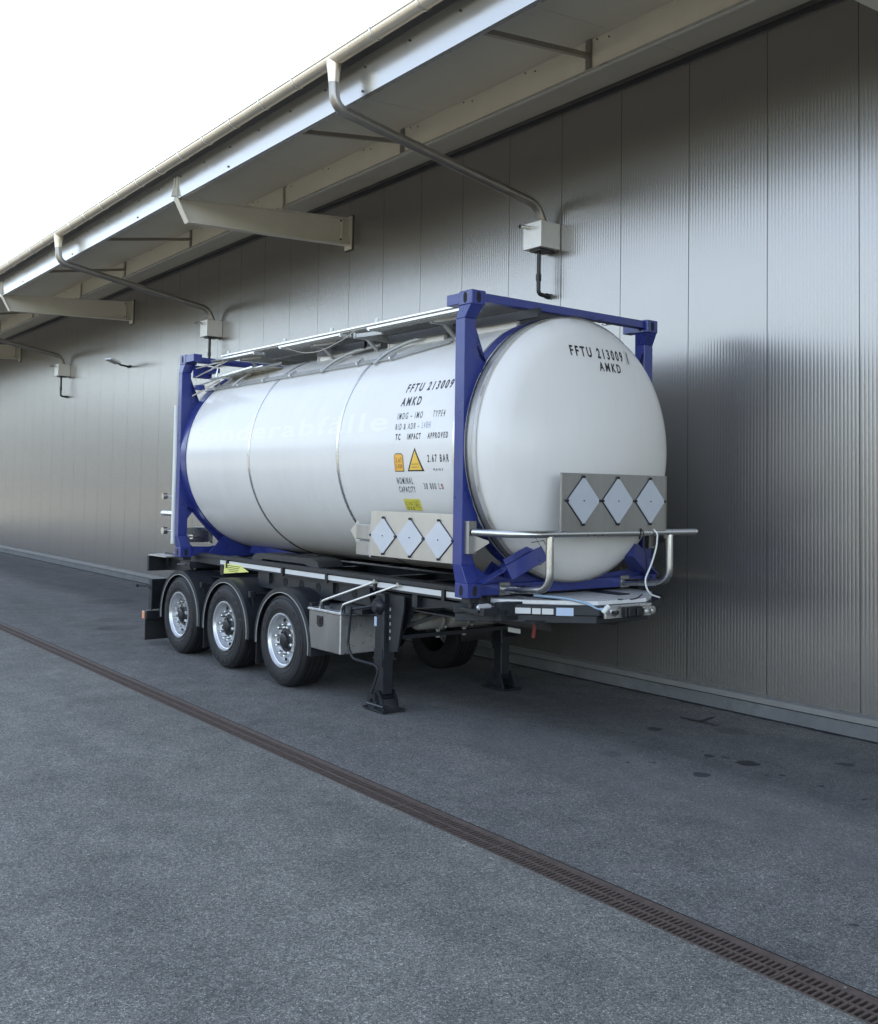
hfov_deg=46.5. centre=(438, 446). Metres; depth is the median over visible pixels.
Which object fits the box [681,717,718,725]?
tar mark
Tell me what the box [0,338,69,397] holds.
downpipe
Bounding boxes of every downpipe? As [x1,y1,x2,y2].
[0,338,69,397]
[54,233,221,366]
[326,58,559,298]
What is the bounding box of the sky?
[0,0,410,265]
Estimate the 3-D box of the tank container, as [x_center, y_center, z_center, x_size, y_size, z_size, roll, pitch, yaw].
[-0.633,0.078,11.866,2.473,2.748,7.288,3,-3,-38]
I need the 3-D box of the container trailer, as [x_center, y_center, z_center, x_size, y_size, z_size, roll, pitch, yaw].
[-0.797,1.968,11.872,2.572,1.389,7.800,3,-3,-38]
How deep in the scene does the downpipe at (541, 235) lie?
11.92 m
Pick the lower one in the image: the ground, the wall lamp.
the ground
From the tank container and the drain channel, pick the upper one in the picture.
the tank container
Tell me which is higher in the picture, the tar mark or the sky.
the sky
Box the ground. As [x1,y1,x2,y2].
[0,552,877,1023]
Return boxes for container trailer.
[136,552,662,713]
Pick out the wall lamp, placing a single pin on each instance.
(113, 360)
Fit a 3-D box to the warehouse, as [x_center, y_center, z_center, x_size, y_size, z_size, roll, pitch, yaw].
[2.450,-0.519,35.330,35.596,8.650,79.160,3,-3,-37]
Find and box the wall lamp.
[105,358,130,367]
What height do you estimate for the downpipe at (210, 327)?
2.145 m
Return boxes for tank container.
[161,289,697,599]
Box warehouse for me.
[0,0,877,741]
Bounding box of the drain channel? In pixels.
[0,622,877,1023]

